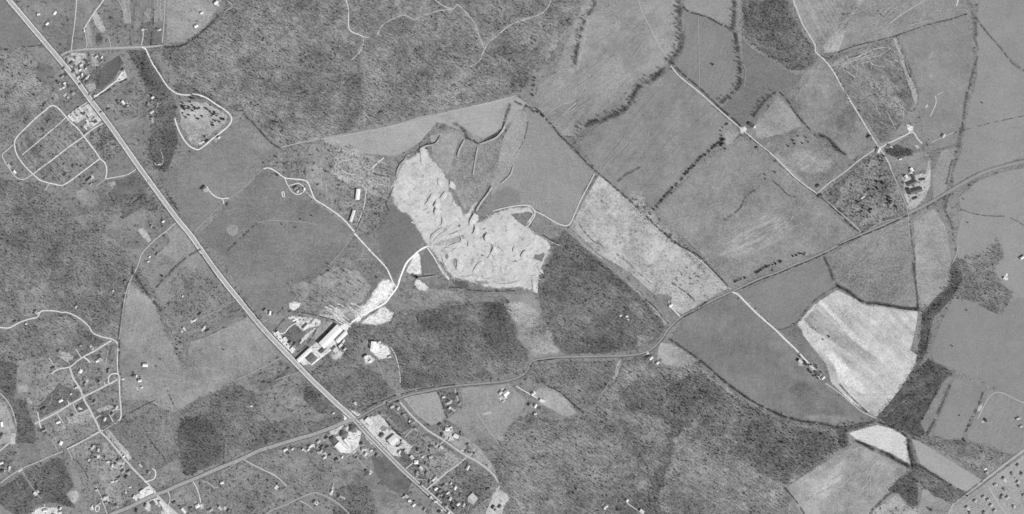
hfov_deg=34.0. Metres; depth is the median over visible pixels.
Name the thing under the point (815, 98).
field
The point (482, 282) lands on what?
patch
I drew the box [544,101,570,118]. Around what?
worn line
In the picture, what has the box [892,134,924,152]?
field
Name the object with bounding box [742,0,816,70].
forest floor
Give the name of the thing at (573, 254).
forest floor
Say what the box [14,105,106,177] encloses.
track
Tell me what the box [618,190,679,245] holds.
hedge
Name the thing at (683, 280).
plot
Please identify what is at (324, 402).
forest floor
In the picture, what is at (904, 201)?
track
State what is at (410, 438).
field
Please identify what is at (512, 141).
field
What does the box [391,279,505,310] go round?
field
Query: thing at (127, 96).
field
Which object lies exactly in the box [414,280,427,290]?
gravel yard
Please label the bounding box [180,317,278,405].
field
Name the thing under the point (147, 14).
field
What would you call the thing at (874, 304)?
hedge
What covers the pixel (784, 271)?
hedge
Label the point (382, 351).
gravel yard
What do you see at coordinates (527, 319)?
field
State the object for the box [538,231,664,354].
forest floor
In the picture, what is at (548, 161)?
field
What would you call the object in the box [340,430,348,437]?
house
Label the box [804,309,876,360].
field
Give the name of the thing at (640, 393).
forest floor
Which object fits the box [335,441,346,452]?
warehouse
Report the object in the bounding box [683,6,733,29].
hedge
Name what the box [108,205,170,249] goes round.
field
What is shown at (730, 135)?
field
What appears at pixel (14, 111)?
forest floor
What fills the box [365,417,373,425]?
shop building
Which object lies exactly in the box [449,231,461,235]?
cut bank
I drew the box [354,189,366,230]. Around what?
track
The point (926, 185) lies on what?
farmyard
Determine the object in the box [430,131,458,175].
field
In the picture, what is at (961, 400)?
field
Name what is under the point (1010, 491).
track
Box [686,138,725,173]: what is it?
hedge
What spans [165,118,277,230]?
field
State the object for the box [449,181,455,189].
cut bank
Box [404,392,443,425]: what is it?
field
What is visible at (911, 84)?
field
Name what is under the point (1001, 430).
field
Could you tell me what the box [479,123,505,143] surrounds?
cut bank
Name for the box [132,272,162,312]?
hedge
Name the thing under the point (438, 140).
cut bank
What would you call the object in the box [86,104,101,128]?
gravel yard
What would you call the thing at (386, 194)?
patch
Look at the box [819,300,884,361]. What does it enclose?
field
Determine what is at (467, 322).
forest floor
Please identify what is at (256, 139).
patch
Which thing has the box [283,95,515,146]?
track
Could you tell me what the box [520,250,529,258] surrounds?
cut bank
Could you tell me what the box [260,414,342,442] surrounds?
forest floor
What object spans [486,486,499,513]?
track
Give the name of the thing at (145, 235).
patch
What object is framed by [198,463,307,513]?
field
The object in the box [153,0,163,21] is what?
field
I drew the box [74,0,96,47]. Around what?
field
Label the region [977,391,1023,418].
track
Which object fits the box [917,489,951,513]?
field
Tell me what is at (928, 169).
patch
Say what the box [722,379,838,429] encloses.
hedge
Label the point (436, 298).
field
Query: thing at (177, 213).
verge
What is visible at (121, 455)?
track
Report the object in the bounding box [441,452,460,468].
plot
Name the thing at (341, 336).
warehouse
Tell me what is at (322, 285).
forest floor
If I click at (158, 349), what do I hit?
field
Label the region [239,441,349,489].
forest floor
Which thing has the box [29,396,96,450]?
field
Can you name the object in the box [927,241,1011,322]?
forest floor
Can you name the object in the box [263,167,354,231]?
track
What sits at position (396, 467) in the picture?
verge
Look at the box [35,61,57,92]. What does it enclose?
field
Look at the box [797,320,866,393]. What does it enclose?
patch
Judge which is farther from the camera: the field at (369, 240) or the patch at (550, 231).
the field at (369, 240)
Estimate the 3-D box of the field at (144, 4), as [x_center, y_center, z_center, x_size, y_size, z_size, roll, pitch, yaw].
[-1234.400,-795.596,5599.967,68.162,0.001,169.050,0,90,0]
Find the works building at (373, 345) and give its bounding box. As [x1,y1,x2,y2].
[370,341,376,349]
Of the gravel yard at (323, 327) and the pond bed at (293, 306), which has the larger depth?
the gravel yard at (323, 327)
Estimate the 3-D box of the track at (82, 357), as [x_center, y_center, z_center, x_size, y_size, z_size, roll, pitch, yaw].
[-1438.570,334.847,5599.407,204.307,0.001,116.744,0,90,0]
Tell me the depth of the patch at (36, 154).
5599.95 m
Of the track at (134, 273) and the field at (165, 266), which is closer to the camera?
the track at (134, 273)
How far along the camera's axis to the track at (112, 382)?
5599.40 m
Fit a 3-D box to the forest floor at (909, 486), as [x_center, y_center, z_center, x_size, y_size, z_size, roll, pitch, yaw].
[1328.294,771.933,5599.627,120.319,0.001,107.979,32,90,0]
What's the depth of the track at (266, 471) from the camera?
5599.23 m
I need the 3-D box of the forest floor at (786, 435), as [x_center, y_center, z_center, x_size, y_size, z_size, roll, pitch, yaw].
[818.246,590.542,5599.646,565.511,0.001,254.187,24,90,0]
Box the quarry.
[390,148,550,289]
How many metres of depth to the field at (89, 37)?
5599.97 m
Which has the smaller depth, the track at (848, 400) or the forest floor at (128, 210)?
the track at (848, 400)
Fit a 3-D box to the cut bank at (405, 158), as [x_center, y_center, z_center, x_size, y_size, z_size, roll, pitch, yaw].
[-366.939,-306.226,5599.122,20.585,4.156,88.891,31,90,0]
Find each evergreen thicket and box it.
[0,0,1002,513]
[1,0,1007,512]
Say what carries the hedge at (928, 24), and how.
on the ground at (116, 32)
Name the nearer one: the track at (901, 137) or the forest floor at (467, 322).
the track at (901, 137)
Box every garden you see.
[85,83,95,91]
[96,403,117,411]
[102,442,108,452]
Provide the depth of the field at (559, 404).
5599.75 m
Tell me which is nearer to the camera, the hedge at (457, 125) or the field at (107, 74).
the hedge at (457, 125)
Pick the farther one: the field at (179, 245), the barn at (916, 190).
the field at (179, 245)
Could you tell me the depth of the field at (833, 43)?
5599.83 m
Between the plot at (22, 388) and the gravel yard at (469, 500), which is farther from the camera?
the plot at (22, 388)
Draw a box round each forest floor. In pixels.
[0,48,58,153]
[0,178,137,336]
[0,315,103,361]
[0,361,36,443]
[0,458,74,513]
[79,192,127,236]
[121,192,154,217]
[129,50,177,171]
[130,266,188,362]
[159,0,580,144]
[174,83,221,107]
[177,416,225,475]
[179,101,226,145]
[181,384,277,456]
[199,489,274,513]
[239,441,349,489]
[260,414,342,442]
[290,265,370,310]
[304,387,339,414]
[312,365,394,410]
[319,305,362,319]
[327,302,529,389]
[328,143,391,197]
[333,481,376,513]
[339,72,362,133]
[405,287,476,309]
[416,311,456,333]
[439,390,458,413]
[480,301,517,351]
[497,359,847,513]
[513,360,617,411]
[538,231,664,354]
[555,232,630,292]
[564,481,661,513]
[618,376,670,423]
[625,293,661,347]
[650,373,701,496]
[697,372,839,482]
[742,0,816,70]
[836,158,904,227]
[836,418,878,448]
[875,312,930,420]
[881,360,951,438]
[885,145,913,157]
[889,472,918,507]
[906,440,964,501]
[914,436,1010,476]
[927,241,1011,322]
[927,261,962,319]
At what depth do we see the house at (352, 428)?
5594.62 m
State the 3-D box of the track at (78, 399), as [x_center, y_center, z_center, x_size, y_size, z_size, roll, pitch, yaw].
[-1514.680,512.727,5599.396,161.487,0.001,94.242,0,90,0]
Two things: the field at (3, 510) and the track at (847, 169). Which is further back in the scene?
the field at (3, 510)
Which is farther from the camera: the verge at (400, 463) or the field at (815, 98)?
the field at (815, 98)
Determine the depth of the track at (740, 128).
5599.31 m
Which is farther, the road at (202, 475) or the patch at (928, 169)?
the patch at (928, 169)
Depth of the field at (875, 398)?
5599.78 m
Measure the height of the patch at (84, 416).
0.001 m
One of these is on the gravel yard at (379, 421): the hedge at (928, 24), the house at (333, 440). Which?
the house at (333, 440)
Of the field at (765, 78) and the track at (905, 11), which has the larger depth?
the field at (765, 78)
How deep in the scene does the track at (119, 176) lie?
5599.42 m
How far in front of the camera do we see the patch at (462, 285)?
5599.50 m
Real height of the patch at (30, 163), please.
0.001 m
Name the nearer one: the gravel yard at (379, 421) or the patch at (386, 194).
the gravel yard at (379, 421)
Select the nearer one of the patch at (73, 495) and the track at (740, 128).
the track at (740, 128)
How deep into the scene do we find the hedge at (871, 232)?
5597.91 m
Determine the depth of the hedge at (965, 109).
5598.14 m
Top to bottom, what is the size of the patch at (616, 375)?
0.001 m
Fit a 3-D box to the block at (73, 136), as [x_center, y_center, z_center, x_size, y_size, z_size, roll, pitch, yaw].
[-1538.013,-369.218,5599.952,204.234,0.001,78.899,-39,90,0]
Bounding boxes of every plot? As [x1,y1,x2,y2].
[17,384,28,392]
[37,384,79,417]
[74,401,87,411]
[76,188,92,205]
[92,12,104,31]
[96,410,112,426]
[97,188,106,200]
[119,474,140,496]
[133,2,141,41]
[147,28,160,42]
[380,425,386,430]
[384,409,410,430]
[397,449,412,464]
[410,466,424,482]
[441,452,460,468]
[671,265,701,299]
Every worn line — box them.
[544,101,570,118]
[562,99,592,121]
[599,142,628,174]
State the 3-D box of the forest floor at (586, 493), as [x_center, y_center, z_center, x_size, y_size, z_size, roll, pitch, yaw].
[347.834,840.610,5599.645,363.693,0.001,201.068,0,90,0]
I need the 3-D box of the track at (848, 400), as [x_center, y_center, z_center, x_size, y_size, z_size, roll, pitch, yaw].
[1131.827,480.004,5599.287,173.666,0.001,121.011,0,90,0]
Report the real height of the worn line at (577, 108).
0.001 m
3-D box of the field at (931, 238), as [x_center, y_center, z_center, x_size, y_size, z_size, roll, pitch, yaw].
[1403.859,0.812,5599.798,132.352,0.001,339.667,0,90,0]
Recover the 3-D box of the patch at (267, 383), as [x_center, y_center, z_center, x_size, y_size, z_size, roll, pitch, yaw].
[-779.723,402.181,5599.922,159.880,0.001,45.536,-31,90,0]
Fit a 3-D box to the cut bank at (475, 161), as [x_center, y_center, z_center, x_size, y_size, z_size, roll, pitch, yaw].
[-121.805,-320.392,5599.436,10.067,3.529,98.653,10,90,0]
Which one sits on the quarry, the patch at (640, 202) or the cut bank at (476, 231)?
the cut bank at (476, 231)
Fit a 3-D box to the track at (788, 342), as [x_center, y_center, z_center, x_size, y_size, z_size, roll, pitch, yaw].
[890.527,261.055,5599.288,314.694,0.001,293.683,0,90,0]
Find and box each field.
[0,0,38,47]
[0,402,14,444]
[0,441,29,480]
[0,505,11,513]
[16,356,77,405]
[16,436,41,466]
[21,0,74,53]
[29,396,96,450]
[31,47,64,79]
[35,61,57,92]
[63,198,79,216]
[69,435,141,509]
[69,455,82,493]
[73,345,115,390]
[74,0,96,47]
[86,24,92,47]
[86,383,118,424]
[94,55,123,89]
[105,429,128,455]
[107,153,134,176]
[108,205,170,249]
[109,172,147,196]
[109,403,179,489]
[113,106,148,136]
[114,76,146,102]
[120,282,183,411]
[121,0,130,22]
[133,0,151,43]
[138,150,173,184]
[143,7,151,22]
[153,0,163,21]
[153,252,222,309]
[158,459,180,484]
[159,225,197,255]
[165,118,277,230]
[166,0,221,42]
[171,483,197,513]
[172,268,243,334]
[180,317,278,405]
[196,170,351,313]
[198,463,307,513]
[245,359,318,414]
[268,143,395,232]
[300,237,385,313]
[324,96,525,155]
[337,470,426,513]
[356,228,389,277]
[371,455,411,494]
[375,402,429,444]
[378,205,422,277]
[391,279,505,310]
[394,436,461,486]
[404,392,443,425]
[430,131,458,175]
[430,461,494,513]
[439,129,501,208]
[441,390,460,415]
[447,383,525,441]
[449,435,497,474]
[477,186,520,216]
[490,108,526,194]
[498,104,592,223]
[504,293,562,357]
[504,300,558,358]
[534,0,681,135]
[534,387,575,417]
[555,0,595,72]
[570,176,727,313]
[572,233,667,324]
[579,70,739,207]
[656,136,855,285]
[657,343,698,367]
[670,295,870,423]
[673,12,739,104]
[684,0,733,26]
[723,38,802,127]
[724,128,738,145]
[740,259,831,329]
[746,98,848,193]
[754,96,801,139]
[781,61,876,159]
[781,323,830,382]
[787,446,909,513]
[791,0,844,48]
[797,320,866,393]
[802,290,917,416]
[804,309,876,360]
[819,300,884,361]
[824,0,863,53]
[826,217,951,307]
[832,39,916,142]
[839,0,973,51]
[850,425,910,464]
[873,495,917,513]
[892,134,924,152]
[893,38,917,105]
[896,151,926,171]
[899,15,974,148]
[911,312,921,351]
[912,439,981,490]
[913,208,950,307]
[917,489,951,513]
[921,376,951,432]
[930,297,1023,398]
[932,147,956,197]
[932,378,987,438]
[946,455,1023,513]
[952,22,1023,184]
[953,168,1023,364]
[967,389,1023,454]
[977,0,1023,68]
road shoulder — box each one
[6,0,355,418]
[110,419,351,513]
[353,420,453,513]
[355,213,908,419]
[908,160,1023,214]
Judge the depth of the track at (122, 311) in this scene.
5597.25 m
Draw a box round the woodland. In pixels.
[0,0,1013,513]
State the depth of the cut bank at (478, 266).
5597.47 m
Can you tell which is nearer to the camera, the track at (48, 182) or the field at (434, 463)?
the track at (48, 182)
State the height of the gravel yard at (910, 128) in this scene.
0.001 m
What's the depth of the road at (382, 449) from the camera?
5599.13 m
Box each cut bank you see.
[396,154,409,176]
[418,135,440,150]
[420,150,425,166]
[425,193,437,205]
[430,228,443,240]
[434,200,440,216]
[437,178,442,187]
[439,191,446,199]
[441,216,446,225]
[441,255,450,271]
[444,248,459,251]
[448,237,468,246]
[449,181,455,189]
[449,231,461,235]
[455,273,474,278]
[456,260,463,271]
[457,140,464,156]
[469,213,478,227]
[472,147,477,174]
[472,224,479,235]
[473,261,484,273]
[475,186,492,210]
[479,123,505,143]
[484,233,490,242]
[490,243,497,254]
[494,280,520,287]
[500,165,513,183]
[512,246,517,253]
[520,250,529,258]
[532,278,537,292]
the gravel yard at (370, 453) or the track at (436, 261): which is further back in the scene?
the gravel yard at (370, 453)
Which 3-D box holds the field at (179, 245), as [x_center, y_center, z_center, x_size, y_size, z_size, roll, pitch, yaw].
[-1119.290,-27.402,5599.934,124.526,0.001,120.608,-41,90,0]
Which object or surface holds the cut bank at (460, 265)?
on the quarry
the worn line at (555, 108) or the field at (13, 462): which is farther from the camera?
the field at (13, 462)
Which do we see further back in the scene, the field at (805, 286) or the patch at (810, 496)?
the field at (805, 286)
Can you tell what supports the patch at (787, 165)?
on the field at (780, 143)
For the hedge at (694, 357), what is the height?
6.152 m
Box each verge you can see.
[5,0,348,418]
[13,0,356,416]
[108,418,349,513]
[118,422,352,513]
[352,421,446,512]
[358,194,947,419]
[358,420,454,513]
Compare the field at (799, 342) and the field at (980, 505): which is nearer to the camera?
the field at (980, 505)
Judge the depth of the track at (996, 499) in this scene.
5599.26 m
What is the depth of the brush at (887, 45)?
5598.93 m
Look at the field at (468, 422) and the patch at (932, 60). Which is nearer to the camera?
the field at (468, 422)
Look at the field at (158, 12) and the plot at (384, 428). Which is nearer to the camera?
the plot at (384, 428)
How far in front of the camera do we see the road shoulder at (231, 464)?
5599.18 m
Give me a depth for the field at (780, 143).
5599.85 m
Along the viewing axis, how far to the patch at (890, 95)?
5599.82 m
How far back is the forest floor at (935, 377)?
5599.63 m
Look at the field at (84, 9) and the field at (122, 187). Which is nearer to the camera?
the field at (122, 187)
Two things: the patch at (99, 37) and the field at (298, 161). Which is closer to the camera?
the field at (298, 161)
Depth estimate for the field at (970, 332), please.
5599.77 m
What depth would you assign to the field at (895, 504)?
5599.76 m
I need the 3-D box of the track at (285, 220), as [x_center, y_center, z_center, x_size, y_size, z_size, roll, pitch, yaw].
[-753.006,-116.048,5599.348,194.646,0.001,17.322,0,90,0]
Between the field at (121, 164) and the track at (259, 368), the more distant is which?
the field at (121, 164)
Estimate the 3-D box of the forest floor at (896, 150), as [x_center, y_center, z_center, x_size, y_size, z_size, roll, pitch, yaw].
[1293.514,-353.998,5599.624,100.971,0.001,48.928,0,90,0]
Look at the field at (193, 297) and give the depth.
5599.93 m
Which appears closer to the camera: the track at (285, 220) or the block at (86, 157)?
the track at (285, 220)
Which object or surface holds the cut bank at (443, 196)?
on the quarry
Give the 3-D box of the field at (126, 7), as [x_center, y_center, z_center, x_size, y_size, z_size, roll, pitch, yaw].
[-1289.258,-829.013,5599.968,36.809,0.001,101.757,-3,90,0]
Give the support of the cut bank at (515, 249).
on the quarry
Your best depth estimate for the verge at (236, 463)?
5599.44 m
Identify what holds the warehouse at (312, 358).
on the gravel yard at (317, 348)
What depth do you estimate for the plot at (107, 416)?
5599.49 m
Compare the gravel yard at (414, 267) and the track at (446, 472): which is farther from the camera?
the gravel yard at (414, 267)
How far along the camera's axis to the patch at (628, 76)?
5599.85 m
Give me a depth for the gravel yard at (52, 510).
5599.54 m
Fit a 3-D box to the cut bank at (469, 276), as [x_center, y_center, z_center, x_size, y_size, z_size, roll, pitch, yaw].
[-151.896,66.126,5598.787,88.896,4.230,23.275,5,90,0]
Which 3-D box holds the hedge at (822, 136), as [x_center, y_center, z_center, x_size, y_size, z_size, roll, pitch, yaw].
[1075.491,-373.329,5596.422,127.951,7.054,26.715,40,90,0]
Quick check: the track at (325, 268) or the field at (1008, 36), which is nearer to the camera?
the track at (325, 268)
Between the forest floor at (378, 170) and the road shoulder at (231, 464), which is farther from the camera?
the forest floor at (378, 170)
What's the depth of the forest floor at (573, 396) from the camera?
5599.65 m
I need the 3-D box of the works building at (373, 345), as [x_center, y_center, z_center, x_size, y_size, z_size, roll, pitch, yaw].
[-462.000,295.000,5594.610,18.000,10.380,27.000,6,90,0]
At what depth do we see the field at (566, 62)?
5599.85 m
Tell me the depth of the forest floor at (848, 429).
5599.63 m
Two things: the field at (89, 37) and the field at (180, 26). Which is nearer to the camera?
the field at (180, 26)
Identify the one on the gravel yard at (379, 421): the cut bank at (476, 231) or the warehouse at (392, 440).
the warehouse at (392, 440)
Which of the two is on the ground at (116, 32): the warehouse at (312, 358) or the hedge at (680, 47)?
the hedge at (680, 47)
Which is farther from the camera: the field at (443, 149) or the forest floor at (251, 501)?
the field at (443, 149)
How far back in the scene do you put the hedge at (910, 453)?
5597.15 m
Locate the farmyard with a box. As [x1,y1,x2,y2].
[903,174,930,204]
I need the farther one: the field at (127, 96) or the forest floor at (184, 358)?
the field at (127, 96)
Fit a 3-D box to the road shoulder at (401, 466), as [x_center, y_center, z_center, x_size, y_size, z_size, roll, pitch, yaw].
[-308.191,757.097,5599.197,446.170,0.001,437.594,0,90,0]
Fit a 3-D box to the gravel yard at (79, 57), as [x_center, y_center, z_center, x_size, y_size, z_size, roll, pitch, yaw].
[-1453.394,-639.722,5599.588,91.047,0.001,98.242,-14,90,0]
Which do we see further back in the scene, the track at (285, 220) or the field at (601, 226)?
the field at (601, 226)
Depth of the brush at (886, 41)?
5598.93 m
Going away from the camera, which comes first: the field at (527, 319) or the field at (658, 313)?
the field at (527, 319)
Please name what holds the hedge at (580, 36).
on the ground at (116, 32)
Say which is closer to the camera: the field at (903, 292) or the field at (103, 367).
the field at (903, 292)
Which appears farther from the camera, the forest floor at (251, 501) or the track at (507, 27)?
the forest floor at (251, 501)
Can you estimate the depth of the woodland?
5593.46 m
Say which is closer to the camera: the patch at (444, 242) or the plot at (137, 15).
the patch at (444, 242)
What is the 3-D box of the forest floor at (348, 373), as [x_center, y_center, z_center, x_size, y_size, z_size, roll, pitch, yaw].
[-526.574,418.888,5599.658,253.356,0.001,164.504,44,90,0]
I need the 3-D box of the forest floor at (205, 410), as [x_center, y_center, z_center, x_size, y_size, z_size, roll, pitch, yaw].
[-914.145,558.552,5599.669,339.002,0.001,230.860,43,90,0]
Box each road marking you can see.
[9,0,343,409]
[14,4,345,409]
[14,8,353,420]
[113,420,348,513]
[360,426,445,508]
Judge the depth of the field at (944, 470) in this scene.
5599.77 m
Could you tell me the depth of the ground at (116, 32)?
5600.00 m
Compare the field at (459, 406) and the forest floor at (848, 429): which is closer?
the forest floor at (848, 429)
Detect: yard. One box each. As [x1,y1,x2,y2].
[10,433,15,444]
[32,507,58,513]
[60,352,73,362]
[63,52,87,74]
[71,105,89,122]
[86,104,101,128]
[90,52,104,66]
[106,180,116,187]
[135,486,152,500]
[145,497,174,513]
[273,333,293,353]
[288,316,320,330]
[300,323,351,364]
[301,328,315,341]
[309,321,332,339]
[330,349,343,360]
[330,413,412,456]
[332,426,361,453]
[355,279,395,322]
[357,444,382,460]
[361,306,393,324]
[363,355,374,363]
[369,342,389,358]
[384,499,417,510]
[406,253,421,275]
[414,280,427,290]
[443,430,453,438]
[468,492,477,503]
[488,488,508,513]
[740,126,747,132]
[907,124,912,131]
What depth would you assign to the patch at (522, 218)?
5597.95 m
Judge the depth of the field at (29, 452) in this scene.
5599.89 m
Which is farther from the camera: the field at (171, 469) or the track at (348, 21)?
the field at (171, 469)
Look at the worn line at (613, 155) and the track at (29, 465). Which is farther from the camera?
the track at (29, 465)
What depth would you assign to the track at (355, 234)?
5599.36 m
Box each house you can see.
[329,435,338,445]
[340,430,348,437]
[349,425,356,432]
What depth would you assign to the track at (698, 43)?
5599.29 m
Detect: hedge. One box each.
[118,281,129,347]
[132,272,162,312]
[165,16,218,47]
[246,116,280,148]
[438,123,468,136]
[465,131,499,143]
[563,138,614,186]
[574,3,595,63]
[586,69,665,128]
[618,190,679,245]
[666,0,684,65]
[670,339,722,379]
[671,61,741,125]
[681,245,726,284]
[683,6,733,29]
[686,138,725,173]
[722,0,743,103]
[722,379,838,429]
[725,189,754,220]
[742,253,825,288]
[819,133,847,156]
[838,35,896,52]
[838,284,919,311]
[839,216,905,245]
[857,440,909,467]
[897,13,966,35]
[906,439,914,467]
[912,262,918,304]
[927,385,949,434]
[962,91,968,129]
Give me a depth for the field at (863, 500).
5599.76 m
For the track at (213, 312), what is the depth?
5599.32 m
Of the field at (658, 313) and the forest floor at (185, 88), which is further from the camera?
the field at (658, 313)
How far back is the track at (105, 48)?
5599.44 m
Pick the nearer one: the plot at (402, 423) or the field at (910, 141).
the plot at (402, 423)
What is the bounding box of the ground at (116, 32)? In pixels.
[0,0,1023,513]
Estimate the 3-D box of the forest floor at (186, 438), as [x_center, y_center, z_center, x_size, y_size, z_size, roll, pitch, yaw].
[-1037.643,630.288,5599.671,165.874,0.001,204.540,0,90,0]
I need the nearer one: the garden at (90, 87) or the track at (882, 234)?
the track at (882, 234)
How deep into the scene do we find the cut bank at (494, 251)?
5596.23 m
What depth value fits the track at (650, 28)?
5599.29 m
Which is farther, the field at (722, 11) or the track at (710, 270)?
the field at (722, 11)
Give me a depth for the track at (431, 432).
5599.26 m
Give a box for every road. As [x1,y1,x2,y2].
[8,0,354,418]
[111,419,354,513]
[354,161,1023,419]
[355,420,451,513]
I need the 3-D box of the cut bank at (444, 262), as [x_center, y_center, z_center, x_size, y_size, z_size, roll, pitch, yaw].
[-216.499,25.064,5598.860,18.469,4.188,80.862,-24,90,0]
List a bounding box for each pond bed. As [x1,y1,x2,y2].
[226,225,237,236]
[289,302,300,310]
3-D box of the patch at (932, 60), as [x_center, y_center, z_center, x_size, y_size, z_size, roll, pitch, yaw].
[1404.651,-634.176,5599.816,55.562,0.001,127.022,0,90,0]
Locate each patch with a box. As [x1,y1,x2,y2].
[23,130,41,159]
[26,158,37,170]
[37,367,48,372]
[66,411,91,425]
[67,491,78,502]
[93,30,102,45]
[120,347,145,378]
[137,228,150,242]
[216,312,243,324]
[236,119,273,154]
[260,370,288,389]
[268,384,313,421]
[285,326,304,345]
[319,306,359,317]
[324,138,342,147]
[328,148,392,198]
[420,249,437,273]
[434,235,463,245]
[436,259,446,276]
[453,280,468,288]
[475,281,488,284]
[510,212,532,226]
[530,216,561,239]
[533,253,544,261]
[612,360,620,381]
[616,56,663,85]
[626,189,708,279]
[657,294,679,321]
[714,211,794,261]
[761,228,777,237]
[774,148,808,190]
[788,379,846,418]
[792,148,834,174]
[795,78,813,100]
[797,63,817,84]
[799,458,846,507]
[800,194,840,241]
[805,414,862,423]
[834,48,877,69]
[855,319,911,349]
[864,77,907,119]
[906,201,920,209]
[924,152,931,182]
[926,49,938,81]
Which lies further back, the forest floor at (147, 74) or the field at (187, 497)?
the field at (187, 497)
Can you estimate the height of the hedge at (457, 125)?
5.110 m
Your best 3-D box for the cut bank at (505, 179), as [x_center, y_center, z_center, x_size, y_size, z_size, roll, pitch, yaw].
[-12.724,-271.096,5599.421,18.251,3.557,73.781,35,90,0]
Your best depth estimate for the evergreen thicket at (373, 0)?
5597.56 m
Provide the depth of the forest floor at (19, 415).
5599.67 m
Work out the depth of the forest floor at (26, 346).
5599.68 m
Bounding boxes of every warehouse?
[296,347,312,362]
[307,354,317,363]
[335,331,347,342]
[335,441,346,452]
[349,210,355,221]
[355,189,360,199]
[387,434,398,445]
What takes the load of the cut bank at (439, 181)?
on the quarry
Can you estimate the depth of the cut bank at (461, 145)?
5598.40 m
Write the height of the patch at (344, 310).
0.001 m
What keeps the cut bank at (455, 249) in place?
on the quarry
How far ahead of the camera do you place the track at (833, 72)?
5599.30 m
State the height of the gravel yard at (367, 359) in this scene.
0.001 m
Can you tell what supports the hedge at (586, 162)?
on the ground at (116, 32)
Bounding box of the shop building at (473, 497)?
[468,493,477,502]
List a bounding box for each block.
[16,109,64,152]
[23,120,80,171]
[37,139,96,183]
[88,124,120,159]
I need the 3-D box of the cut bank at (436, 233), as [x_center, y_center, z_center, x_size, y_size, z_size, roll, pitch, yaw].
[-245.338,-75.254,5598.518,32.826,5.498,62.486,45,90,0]
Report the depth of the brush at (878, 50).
5598.93 m
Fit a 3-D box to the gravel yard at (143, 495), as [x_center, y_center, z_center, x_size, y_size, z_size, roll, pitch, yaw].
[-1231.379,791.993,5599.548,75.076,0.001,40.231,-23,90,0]
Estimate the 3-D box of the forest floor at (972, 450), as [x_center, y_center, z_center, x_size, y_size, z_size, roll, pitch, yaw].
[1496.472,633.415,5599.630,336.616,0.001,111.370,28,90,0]
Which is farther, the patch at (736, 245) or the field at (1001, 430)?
the patch at (736, 245)
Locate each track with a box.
[0,310,121,430]
[0,393,16,434]
[0,451,62,482]
[2,145,32,179]
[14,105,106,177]
[14,145,98,185]
[22,117,65,154]
[33,122,104,173]
[35,397,81,423]
[51,340,110,373]
[61,44,161,55]
[67,431,99,448]
[69,366,177,513]
[71,0,76,49]
[83,0,103,29]
[83,379,116,396]
[93,72,122,97]
[105,169,135,178]
[118,223,175,342]
[142,47,231,149]
[162,4,164,43]
[195,169,262,230]
[196,301,233,319]
[236,357,281,379]
[244,459,285,485]
[257,220,315,224]
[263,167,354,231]
[266,492,349,513]
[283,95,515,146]
[284,178,304,194]
[291,235,353,301]
[311,322,351,364]
[346,0,363,36]
[350,246,425,322]
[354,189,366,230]
[354,233,394,284]
[377,4,483,47]
[390,347,400,382]
[398,399,498,482]
[426,247,448,279]
[427,457,466,488]
[470,0,550,66]
[477,413,497,442]
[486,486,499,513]
[494,204,535,226]
[535,173,594,225]
[630,90,654,172]
[638,0,666,57]
[671,66,816,193]
[687,251,730,289]
[698,18,699,86]
[732,292,824,378]
[793,0,878,146]
[817,194,860,231]
[818,148,876,192]
[825,383,876,418]
[832,55,881,70]
[857,217,907,261]
[880,131,921,147]
[889,0,924,23]
[891,170,909,235]
[948,449,1023,513]
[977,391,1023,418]
[987,486,1005,513]
[997,473,1023,508]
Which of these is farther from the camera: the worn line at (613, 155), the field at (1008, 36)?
the field at (1008, 36)
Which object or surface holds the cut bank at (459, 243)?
on the quarry
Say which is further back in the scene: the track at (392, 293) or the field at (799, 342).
the field at (799, 342)
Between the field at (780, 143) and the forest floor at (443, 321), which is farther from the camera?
the field at (780, 143)
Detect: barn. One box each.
[502,390,508,396]
[907,179,916,185]
[910,187,922,194]
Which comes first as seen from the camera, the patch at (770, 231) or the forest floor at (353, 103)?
the forest floor at (353, 103)
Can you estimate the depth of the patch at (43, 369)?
5599.90 m
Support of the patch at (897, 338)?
on the field at (875, 398)
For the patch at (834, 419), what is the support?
on the field at (762, 363)
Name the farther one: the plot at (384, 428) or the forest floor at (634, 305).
the forest floor at (634, 305)
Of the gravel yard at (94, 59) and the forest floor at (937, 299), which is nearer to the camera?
the gravel yard at (94, 59)
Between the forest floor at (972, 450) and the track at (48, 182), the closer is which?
the track at (48, 182)
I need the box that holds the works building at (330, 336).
[319,324,342,348]

